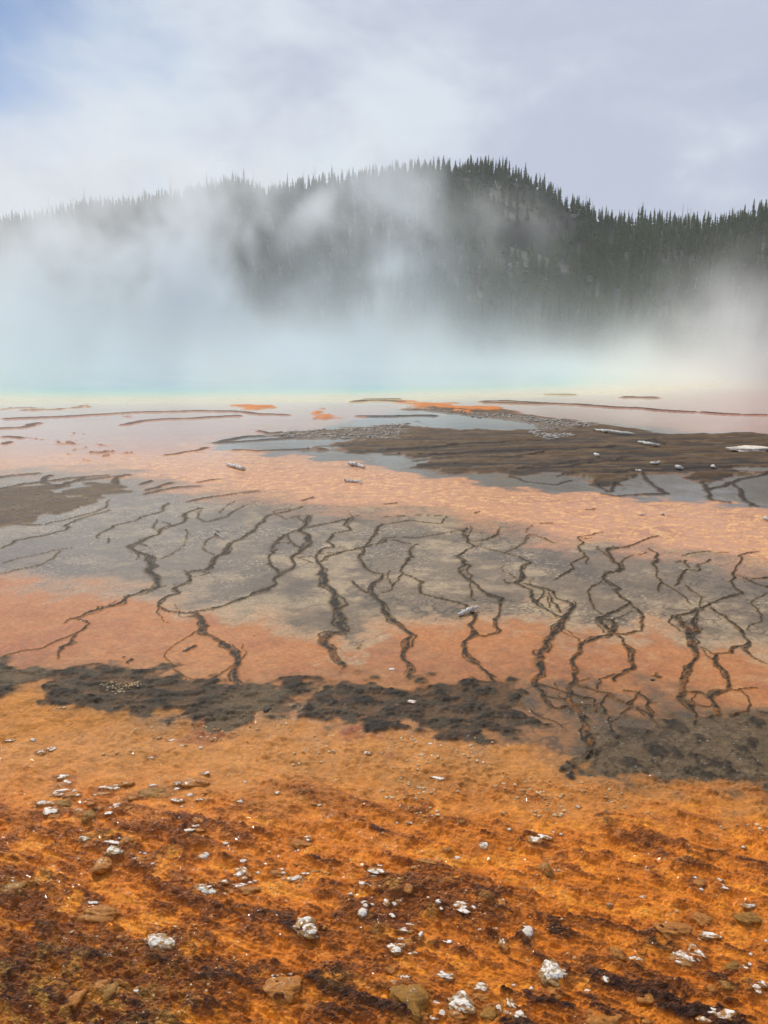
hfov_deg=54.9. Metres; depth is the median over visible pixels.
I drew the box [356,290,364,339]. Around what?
pine tree
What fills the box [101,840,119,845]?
sinter stone
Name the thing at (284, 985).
sinter stone
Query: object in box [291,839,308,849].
sinter stone
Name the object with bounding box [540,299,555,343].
pine tree
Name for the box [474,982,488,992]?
sinter stone
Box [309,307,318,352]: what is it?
pine tree
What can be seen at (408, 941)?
sinter stone
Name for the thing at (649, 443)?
driftwood log
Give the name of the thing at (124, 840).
sinter stone
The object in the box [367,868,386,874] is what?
sinter stone
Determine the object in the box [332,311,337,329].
pine tree
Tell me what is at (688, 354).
pine tree
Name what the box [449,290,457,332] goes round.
pine tree
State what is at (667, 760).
gravel
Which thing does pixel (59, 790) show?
sinter stone
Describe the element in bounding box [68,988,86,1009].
sinter stone
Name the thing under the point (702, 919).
sinter stone
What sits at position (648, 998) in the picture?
sinter stone
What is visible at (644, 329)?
pine tree
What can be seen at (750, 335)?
pine tree
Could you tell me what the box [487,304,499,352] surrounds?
pine tree
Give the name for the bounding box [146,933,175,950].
sinter rock
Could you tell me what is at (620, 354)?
pine tree
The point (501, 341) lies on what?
pine tree
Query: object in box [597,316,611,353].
pine tree
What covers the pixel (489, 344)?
pine tree
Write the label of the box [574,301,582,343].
pine tree
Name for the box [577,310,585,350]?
pine tree
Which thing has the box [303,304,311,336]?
pine tree
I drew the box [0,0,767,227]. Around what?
sky
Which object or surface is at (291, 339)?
pine tree
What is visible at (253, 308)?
pine tree
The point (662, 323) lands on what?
pine tree
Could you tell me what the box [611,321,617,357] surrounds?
pine tree
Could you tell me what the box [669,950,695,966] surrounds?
sinter stone
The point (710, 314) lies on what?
pine tree
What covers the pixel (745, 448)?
sinter slab
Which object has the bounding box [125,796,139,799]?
sinter stone
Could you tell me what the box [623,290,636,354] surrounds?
pine tree
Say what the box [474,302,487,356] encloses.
pine tree
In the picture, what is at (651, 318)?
pine tree
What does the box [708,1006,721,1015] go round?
sinter stone
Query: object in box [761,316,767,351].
pine tree
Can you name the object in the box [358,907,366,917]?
pebble
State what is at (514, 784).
gravel
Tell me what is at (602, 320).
pine tree
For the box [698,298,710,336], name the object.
pine tree
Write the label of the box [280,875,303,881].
sinter stone
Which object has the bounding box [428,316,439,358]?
pine tree
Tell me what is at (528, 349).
pine tree
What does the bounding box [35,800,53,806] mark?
sinter stone
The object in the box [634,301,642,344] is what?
pine tree
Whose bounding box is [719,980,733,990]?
sinter stone
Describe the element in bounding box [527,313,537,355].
pine tree
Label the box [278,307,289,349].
pine tree
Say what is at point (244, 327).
pine tree
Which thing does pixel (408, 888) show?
sinter stone
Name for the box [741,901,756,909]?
sinter stone
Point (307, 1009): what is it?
sinter stone
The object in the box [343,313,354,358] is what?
pine tree
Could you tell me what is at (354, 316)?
pine tree
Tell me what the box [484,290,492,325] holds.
pine tree
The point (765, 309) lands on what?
pine tree
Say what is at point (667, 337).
pine tree
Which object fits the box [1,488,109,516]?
gravel
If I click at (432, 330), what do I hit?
pine tree
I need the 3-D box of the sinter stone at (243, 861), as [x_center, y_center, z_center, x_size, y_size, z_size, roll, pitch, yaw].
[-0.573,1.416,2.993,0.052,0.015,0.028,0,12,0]
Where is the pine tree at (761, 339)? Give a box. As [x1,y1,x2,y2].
[753,322,764,350]
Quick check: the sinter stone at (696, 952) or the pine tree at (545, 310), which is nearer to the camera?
the sinter stone at (696, 952)
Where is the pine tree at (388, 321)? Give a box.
[384,295,392,349]
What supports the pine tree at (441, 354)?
on the hill
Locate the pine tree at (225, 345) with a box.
[218,297,232,356]
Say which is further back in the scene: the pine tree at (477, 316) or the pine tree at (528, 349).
the pine tree at (477, 316)
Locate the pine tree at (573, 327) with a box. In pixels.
[567,309,576,347]
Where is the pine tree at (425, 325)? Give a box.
[421,309,428,345]
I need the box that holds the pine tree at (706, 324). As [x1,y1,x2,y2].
[697,302,710,356]
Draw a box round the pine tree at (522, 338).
[516,313,526,357]
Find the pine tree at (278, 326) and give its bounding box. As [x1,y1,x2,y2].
[273,313,280,346]
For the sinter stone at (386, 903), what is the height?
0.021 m
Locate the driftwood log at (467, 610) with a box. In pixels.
[457,606,478,615]
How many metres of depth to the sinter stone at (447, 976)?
2.42 m
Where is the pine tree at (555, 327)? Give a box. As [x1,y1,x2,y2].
[548,306,559,355]
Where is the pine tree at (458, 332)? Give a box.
[453,307,465,351]
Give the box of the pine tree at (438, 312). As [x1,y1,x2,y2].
[436,298,442,330]
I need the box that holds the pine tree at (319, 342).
[315,316,323,356]
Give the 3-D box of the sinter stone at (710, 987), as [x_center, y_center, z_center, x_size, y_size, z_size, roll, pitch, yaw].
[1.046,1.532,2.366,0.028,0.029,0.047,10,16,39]
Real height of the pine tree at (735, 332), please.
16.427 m
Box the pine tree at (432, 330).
[425,298,439,357]
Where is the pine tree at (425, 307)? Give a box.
[421,298,427,326]
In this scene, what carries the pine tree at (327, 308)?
on the hill
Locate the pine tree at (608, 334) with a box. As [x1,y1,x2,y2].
[600,292,617,359]
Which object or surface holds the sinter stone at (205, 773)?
on the ground
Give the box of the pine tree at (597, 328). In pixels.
[592,304,601,349]
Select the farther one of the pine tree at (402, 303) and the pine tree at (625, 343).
the pine tree at (402, 303)
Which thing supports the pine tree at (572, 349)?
on the hill
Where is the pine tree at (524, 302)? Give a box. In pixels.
[522,290,528,331]
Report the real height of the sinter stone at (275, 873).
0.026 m
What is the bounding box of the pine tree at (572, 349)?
[561,310,579,358]
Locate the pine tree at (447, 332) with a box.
[439,303,453,358]
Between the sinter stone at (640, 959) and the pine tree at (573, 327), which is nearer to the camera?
the sinter stone at (640, 959)
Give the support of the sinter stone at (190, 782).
on the ground
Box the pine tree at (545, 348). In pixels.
[538,320,551,358]
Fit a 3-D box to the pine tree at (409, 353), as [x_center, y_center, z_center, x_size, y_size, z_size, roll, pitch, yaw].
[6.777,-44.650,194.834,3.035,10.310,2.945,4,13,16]
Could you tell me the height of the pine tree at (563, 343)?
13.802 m
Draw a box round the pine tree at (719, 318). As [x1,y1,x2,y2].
[715,304,727,339]
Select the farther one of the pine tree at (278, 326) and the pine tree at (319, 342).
the pine tree at (278, 326)
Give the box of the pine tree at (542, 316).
[535,289,545,342]
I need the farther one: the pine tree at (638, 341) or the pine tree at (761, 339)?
the pine tree at (638, 341)
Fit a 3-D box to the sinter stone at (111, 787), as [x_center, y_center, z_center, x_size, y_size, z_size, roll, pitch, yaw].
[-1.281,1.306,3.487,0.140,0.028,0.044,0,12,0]
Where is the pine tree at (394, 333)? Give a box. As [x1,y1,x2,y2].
[385,303,401,358]
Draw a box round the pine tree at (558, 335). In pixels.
[554,318,561,351]
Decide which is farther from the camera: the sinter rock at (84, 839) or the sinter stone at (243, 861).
the sinter rock at (84, 839)
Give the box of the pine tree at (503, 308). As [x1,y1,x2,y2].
[498,303,510,350]
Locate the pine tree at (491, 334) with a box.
[485,305,496,355]
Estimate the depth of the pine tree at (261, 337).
202.46 m
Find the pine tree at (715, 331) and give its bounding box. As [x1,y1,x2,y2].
[711,313,716,347]
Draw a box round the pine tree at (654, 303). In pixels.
[647,299,661,338]
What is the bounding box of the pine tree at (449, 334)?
[443,310,452,346]
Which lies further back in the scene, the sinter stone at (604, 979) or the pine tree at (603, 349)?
the pine tree at (603, 349)
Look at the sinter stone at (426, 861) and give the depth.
2.95 m
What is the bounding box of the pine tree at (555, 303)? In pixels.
[551,296,556,317]
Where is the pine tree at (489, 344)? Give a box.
[485,317,495,355]
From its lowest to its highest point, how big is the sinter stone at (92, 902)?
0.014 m
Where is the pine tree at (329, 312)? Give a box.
[326,302,331,331]
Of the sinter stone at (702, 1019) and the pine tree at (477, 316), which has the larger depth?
the pine tree at (477, 316)
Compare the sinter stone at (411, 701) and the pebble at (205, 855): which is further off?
the sinter stone at (411, 701)
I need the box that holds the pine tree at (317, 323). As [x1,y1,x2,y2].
[315,309,324,338]
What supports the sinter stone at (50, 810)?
on the ground
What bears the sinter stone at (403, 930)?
on the ground
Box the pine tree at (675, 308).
[664,292,678,355]
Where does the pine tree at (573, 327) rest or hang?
on the hill
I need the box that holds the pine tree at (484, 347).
[480,312,490,350]
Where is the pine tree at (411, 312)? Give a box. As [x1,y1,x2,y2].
[408,306,417,326]
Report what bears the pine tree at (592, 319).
on the hill
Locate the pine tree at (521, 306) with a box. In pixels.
[519,293,525,344]
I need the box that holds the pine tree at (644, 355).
[638,326,650,360]
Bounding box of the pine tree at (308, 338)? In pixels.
[303,318,312,352]
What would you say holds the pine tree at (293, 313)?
on the hill
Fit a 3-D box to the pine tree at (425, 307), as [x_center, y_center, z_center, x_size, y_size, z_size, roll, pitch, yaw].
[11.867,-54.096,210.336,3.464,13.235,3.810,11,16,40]
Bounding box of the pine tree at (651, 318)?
[647,304,653,355]
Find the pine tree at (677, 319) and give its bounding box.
[672,300,681,357]
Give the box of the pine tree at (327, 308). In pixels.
[322,303,328,330]
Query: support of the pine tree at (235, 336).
on the hill
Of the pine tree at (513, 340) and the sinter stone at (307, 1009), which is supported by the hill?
the pine tree at (513, 340)
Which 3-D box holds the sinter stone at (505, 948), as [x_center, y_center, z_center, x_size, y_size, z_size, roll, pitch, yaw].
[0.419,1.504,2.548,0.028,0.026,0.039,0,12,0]
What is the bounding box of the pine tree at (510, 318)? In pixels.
[505,304,513,353]
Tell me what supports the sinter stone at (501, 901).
on the ground
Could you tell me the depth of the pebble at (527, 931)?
2.60 m
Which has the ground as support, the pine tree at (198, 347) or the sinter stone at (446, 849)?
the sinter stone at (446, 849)
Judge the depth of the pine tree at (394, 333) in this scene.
194.14 m
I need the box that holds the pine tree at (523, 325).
[521,311,527,350]
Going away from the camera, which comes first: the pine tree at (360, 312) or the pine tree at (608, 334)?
the pine tree at (608, 334)
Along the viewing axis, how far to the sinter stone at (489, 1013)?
2.29 m
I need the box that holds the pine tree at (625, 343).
[621,311,630,346]
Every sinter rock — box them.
[77,836,91,842]
[104,845,124,855]
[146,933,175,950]
[192,884,217,894]
[293,916,318,939]
[447,990,475,1014]
[478,842,488,849]
[537,958,567,987]
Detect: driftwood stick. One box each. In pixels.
[344,478,361,482]
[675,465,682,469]
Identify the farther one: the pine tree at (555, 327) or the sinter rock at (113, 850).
the pine tree at (555, 327)
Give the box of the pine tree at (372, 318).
[366,301,382,354]
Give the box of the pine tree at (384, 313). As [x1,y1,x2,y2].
[382,307,386,345]
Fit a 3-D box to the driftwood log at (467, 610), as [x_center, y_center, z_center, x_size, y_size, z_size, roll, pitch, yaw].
[0.657,0.775,5.814,0.216,0.051,0.046,-9,15,-36]
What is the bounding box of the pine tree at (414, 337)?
[409,312,419,358]
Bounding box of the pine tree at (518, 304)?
[513,289,521,349]
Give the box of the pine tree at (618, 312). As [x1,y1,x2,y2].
[612,306,619,332]
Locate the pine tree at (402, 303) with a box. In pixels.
[401,288,404,310]
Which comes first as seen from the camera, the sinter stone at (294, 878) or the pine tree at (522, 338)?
the sinter stone at (294, 878)
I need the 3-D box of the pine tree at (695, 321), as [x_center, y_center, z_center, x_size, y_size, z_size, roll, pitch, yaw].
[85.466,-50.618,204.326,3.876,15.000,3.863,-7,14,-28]
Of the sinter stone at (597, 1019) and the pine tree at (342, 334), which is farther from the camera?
the pine tree at (342, 334)
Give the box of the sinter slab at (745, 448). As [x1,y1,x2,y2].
[726,445,767,451]
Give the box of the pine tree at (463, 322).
[456,297,473,357]
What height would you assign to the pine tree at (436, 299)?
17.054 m
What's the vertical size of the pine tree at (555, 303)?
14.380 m
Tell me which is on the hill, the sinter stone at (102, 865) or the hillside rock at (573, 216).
the hillside rock at (573, 216)
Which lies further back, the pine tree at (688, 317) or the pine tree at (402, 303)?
the pine tree at (402, 303)
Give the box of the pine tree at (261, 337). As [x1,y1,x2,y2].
[256,313,266,351]
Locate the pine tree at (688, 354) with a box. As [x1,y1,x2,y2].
[682,319,695,359]
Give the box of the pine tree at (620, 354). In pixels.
[607,315,630,360]
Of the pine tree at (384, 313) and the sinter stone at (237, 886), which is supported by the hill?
the pine tree at (384, 313)
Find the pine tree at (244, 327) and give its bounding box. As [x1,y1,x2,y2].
[239,304,249,344]
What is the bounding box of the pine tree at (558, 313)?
[555,295,563,336]
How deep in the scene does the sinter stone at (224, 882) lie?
2.85 m
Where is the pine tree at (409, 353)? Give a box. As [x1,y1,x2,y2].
[404,324,414,358]
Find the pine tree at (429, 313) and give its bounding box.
[427,299,431,336]
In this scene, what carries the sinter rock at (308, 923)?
on the ground
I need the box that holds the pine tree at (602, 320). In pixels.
[599,309,604,342]
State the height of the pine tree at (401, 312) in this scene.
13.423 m
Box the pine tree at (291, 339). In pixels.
[285,307,298,357]
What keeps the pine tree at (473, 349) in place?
on the hill
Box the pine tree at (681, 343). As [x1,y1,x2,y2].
[673,305,689,360]
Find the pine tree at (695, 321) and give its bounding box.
[691,302,698,341]
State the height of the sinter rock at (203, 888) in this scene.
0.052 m
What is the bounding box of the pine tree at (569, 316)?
[566,305,571,328]
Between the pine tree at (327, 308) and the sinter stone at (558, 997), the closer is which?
the sinter stone at (558, 997)
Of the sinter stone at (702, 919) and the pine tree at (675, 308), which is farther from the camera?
the pine tree at (675, 308)
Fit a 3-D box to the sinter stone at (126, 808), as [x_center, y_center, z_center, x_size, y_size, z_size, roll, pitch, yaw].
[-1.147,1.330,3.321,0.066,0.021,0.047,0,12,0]
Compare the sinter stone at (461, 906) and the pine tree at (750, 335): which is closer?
the sinter stone at (461, 906)
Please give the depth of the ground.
4.41 m
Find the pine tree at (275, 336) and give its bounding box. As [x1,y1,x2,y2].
[271,310,281,352]
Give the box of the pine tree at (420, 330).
[417,315,424,347]
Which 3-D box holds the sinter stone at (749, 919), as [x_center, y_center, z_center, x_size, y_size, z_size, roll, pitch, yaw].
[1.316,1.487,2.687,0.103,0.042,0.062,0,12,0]
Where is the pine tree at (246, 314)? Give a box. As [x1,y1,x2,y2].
[243,295,249,332]
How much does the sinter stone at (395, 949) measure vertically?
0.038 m
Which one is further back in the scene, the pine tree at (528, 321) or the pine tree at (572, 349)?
the pine tree at (528, 321)
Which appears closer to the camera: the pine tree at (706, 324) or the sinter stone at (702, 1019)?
the sinter stone at (702, 1019)
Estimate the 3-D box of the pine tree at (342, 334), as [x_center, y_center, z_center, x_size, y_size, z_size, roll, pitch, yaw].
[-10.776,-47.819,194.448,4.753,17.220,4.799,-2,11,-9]
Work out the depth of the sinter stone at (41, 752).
3.77 m
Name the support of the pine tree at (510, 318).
on the hill
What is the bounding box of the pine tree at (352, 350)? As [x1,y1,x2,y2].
[344,309,356,354]
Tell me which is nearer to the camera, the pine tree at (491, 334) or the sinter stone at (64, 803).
the sinter stone at (64, 803)
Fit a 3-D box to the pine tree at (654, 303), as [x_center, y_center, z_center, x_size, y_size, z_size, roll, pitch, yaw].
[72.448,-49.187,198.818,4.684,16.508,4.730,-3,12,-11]
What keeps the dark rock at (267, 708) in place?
on the ground
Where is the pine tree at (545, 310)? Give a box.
[538,294,548,332]
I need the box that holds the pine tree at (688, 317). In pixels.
[678,300,697,354]
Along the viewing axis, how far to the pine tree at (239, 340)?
203.92 m
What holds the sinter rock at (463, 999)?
on the ground
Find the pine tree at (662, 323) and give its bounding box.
[660,309,665,346]
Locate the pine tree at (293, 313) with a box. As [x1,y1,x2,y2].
[286,306,300,343]
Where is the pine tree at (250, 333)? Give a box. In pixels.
[247,312,256,345]
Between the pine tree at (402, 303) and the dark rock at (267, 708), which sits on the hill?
the pine tree at (402, 303)
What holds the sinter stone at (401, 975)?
on the ground
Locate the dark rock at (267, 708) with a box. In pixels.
[263,705,271,712]
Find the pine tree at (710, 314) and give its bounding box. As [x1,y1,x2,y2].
[705,302,712,350]
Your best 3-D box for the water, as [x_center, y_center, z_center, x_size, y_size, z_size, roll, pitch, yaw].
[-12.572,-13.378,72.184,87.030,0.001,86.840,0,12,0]
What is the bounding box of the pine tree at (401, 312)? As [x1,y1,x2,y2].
[396,301,402,342]
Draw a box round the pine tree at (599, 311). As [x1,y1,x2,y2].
[592,297,601,339]
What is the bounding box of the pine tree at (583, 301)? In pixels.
[575,288,586,327]
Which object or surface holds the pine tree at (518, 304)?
on the hill
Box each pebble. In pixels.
[199,852,208,858]
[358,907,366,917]
[522,926,533,936]
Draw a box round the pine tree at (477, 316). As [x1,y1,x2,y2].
[474,295,480,341]
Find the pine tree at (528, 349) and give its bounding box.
[523,326,532,355]
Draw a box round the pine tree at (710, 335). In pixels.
[702,311,716,358]
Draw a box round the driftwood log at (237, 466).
[226,463,245,470]
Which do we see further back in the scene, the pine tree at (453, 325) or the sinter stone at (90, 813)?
the pine tree at (453, 325)
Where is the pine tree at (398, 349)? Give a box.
[396,312,404,352]
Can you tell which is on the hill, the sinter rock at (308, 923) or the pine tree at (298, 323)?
the pine tree at (298, 323)
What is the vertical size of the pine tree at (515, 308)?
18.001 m
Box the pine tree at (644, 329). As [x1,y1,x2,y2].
[639,314,648,347]
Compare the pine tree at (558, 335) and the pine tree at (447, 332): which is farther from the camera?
the pine tree at (558, 335)
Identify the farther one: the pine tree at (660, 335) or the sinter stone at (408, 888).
the pine tree at (660, 335)
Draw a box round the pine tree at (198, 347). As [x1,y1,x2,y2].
[188,303,207,355]
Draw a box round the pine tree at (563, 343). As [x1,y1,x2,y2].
[555,313,571,360]
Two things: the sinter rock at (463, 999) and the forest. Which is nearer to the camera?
the sinter rock at (463, 999)
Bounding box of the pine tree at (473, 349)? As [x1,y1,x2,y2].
[466,311,477,353]
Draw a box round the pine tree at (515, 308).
[513,284,525,325]
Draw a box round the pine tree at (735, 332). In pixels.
[727,296,744,351]
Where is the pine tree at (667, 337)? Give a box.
[661,298,675,359]
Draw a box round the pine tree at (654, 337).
[645,304,662,360]
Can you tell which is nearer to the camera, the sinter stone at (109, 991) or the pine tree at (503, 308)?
the sinter stone at (109, 991)
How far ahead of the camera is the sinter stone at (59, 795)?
3.42 m
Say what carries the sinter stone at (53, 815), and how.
on the ground
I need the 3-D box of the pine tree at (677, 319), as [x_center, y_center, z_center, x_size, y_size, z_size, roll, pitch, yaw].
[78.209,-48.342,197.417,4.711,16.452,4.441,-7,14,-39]
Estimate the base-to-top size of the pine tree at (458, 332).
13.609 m
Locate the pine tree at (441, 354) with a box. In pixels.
[434,319,447,359]
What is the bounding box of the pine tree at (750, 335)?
[741,301,754,356]
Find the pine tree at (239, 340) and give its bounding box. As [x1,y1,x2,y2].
[234,300,246,349]
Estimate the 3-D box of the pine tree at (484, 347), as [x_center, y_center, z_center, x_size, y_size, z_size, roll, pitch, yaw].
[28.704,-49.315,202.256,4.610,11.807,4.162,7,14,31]
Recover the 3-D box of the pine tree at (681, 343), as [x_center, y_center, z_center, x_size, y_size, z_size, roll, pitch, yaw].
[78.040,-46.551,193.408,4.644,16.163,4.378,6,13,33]
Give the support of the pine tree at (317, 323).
on the hill
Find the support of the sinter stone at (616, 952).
on the ground
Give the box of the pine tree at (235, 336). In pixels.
[231,306,244,348]
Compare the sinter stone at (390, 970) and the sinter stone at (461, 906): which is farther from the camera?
the sinter stone at (461, 906)
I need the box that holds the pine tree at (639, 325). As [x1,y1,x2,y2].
[634,304,643,348]
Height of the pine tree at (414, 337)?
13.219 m
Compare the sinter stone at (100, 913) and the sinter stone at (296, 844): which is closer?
the sinter stone at (100, 913)
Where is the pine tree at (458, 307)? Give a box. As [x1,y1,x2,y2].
[455,294,463,319]
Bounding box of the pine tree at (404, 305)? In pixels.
[398,291,410,338]
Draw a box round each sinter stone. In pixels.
[0,882,27,893]
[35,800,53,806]
[36,750,45,755]
[42,807,59,815]
[47,814,61,817]
[50,792,63,797]
[52,789,69,792]
[53,774,70,779]
[53,799,71,806]
[55,782,66,786]
[62,791,74,797]
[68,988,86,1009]
[77,904,119,922]
[81,809,95,823]
[83,901,98,904]
[91,856,112,874]
[92,792,110,795]
[95,979,107,989]
[97,784,123,790]
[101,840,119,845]
[102,982,118,1001]
[104,811,113,814]
[119,781,134,786]
[119,836,133,844]
[124,804,135,810]
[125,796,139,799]
[138,788,165,797]
[156,785,169,787]
[171,781,180,785]
[171,798,185,802]
[179,778,209,786]
[184,828,195,832]
[194,828,204,832]
[199,772,209,775]
[219,880,228,884]
[233,873,242,877]
[233,883,247,888]
[235,866,246,874]
[240,859,247,863]
[240,886,261,894]
[262,975,301,1003]
[271,870,281,877]
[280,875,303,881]
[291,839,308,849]
[302,842,311,846]
[303,1003,314,1013]
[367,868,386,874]
[383,898,390,907]
[384,964,394,974]
[385,943,404,955]
[389,984,429,1022]
[396,974,411,978]
[397,927,413,933]
[403,883,412,893]
[403,938,412,951]
[407,700,416,703]
[415,858,436,864]
[430,776,445,780]
[430,1015,438,1020]
[437,970,453,981]
[442,847,451,851]
[444,901,476,913]
[447,1009,463,1022]
[472,993,488,1001]
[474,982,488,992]
[479,1006,497,1020]
[496,899,505,906]
[498,938,506,947]
[502,943,508,952]
[506,998,516,1009]
[510,1010,526,1019]
[526,835,542,844]
[537,834,552,840]
[540,862,551,877]
[547,986,560,999]
[586,1012,622,1023]
[601,973,609,983]
[609,947,624,961]
[628,956,644,960]
[637,993,654,1003]
[641,1019,652,1023]
[653,922,692,939]
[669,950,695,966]
[686,942,706,962]
[693,878,705,887]
[693,911,712,926]
[695,1016,711,1023]
[698,931,723,940]
[707,983,715,993]
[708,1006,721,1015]
[715,1009,738,1020]
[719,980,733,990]
[724,961,739,969]
[733,912,760,926]
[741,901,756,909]
[753,984,761,993]
[758,980,767,988]
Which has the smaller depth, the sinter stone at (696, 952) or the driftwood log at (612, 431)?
the sinter stone at (696, 952)
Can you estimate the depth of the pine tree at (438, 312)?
205.46 m
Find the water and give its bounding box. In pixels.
[0,367,716,401]
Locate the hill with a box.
[0,173,767,360]
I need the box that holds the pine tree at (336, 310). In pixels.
[332,298,340,332]
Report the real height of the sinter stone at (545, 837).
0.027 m
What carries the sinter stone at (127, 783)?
on the ground
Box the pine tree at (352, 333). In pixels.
[351,319,357,351]
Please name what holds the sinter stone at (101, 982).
on the ground
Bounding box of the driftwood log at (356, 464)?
[348,461,365,468]
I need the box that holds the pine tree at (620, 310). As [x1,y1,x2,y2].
[617,305,622,326]
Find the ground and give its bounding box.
[0,361,767,1023]
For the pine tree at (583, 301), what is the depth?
210.09 m
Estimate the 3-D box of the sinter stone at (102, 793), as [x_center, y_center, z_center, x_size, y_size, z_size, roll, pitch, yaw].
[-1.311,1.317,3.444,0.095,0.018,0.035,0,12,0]
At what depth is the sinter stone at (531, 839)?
3.09 m
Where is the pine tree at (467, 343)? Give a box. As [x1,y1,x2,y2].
[461,311,473,358]
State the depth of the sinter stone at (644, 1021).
2.26 m
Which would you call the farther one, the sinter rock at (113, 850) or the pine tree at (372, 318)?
the pine tree at (372, 318)
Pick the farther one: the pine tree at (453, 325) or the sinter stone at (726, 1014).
the pine tree at (453, 325)
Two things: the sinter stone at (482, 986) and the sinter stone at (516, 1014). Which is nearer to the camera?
the sinter stone at (516, 1014)
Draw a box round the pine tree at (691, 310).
[687,300,693,321]
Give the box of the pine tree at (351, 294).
[346,290,355,314]
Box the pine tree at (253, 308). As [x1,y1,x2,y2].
[248,287,259,338]
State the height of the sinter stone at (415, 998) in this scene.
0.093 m
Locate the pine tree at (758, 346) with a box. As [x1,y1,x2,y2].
[750,303,766,357]
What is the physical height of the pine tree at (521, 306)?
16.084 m
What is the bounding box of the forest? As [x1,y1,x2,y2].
[0,155,767,356]
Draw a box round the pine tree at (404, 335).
[397,306,417,356]
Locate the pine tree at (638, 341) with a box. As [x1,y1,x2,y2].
[633,307,648,348]
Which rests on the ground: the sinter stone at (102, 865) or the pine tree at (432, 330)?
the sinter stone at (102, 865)
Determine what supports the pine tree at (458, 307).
on the hill
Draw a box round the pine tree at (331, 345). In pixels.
[325,317,336,360]
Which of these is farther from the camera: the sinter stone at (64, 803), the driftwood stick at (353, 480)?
the driftwood stick at (353, 480)
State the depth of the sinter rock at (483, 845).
3.07 m
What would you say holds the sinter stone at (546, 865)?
on the ground
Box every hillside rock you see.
[507,262,527,272]
[569,214,579,218]
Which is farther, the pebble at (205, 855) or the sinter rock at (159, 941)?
the pebble at (205, 855)
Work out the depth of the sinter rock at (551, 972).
2.41 m
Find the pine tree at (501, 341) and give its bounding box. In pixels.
[494,310,507,357]
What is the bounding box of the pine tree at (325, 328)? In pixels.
[319,309,328,350]
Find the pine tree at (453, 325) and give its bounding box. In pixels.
[449,296,456,348]
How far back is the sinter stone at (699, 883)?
2.84 m
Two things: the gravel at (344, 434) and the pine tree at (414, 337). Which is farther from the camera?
the pine tree at (414, 337)
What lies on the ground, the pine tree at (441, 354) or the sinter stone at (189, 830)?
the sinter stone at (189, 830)
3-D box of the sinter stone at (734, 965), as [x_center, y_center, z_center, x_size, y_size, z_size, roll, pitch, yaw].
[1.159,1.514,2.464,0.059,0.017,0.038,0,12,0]
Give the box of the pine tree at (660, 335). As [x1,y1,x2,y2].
[656,319,662,358]
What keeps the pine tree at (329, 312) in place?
on the hill
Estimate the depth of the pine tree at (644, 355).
193.79 m
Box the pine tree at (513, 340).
[507,309,520,359]
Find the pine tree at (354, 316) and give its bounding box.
[349,289,361,336]
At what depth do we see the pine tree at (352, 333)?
201.03 m
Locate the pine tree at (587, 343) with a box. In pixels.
[579,308,595,360]
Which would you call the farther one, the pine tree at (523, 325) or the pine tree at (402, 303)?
the pine tree at (402, 303)
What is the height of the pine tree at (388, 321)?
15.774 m
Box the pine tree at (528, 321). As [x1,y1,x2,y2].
[525,316,530,336]
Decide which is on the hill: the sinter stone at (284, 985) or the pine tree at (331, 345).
the pine tree at (331, 345)
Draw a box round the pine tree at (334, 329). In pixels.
[329,320,337,356]
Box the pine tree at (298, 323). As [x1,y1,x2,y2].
[295,306,302,339]
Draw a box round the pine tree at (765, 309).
[761,291,767,324]
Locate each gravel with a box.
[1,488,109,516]
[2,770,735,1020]
[5,706,767,833]
[100,681,140,693]
[274,423,409,438]
[432,408,591,438]
[566,707,758,778]
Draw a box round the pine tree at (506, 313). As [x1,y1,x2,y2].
[504,303,508,346]
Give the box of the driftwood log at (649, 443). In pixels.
[643,442,659,445]
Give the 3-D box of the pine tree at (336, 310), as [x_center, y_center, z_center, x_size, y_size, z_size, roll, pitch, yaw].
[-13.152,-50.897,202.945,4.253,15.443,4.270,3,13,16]
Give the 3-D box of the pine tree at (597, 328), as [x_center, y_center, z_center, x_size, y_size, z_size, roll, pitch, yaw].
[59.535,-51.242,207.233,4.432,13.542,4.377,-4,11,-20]
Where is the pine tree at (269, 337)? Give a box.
[265,295,276,342]
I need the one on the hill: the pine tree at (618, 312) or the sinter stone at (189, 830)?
the pine tree at (618, 312)
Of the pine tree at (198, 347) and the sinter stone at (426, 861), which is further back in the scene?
the pine tree at (198, 347)
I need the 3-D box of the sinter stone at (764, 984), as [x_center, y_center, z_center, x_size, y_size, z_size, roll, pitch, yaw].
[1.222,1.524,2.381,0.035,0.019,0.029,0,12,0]
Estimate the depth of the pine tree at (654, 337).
191.79 m
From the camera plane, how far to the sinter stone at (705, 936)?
2.58 m
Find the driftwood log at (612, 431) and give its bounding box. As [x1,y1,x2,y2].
[593,428,634,434]
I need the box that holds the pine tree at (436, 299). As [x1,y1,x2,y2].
[434,286,441,322]
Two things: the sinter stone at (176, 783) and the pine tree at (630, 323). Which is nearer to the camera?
the sinter stone at (176, 783)
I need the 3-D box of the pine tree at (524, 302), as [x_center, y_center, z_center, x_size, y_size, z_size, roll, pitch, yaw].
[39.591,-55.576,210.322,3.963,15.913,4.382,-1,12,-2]
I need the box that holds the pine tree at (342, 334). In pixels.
[335,298,350,358]
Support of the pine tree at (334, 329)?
on the hill
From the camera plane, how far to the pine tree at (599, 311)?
212.32 m
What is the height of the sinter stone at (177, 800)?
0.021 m
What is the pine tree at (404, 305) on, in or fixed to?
on the hill
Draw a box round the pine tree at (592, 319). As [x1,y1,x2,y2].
[590,305,596,348]
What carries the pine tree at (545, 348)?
on the hill
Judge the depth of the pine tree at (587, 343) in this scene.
192.09 m

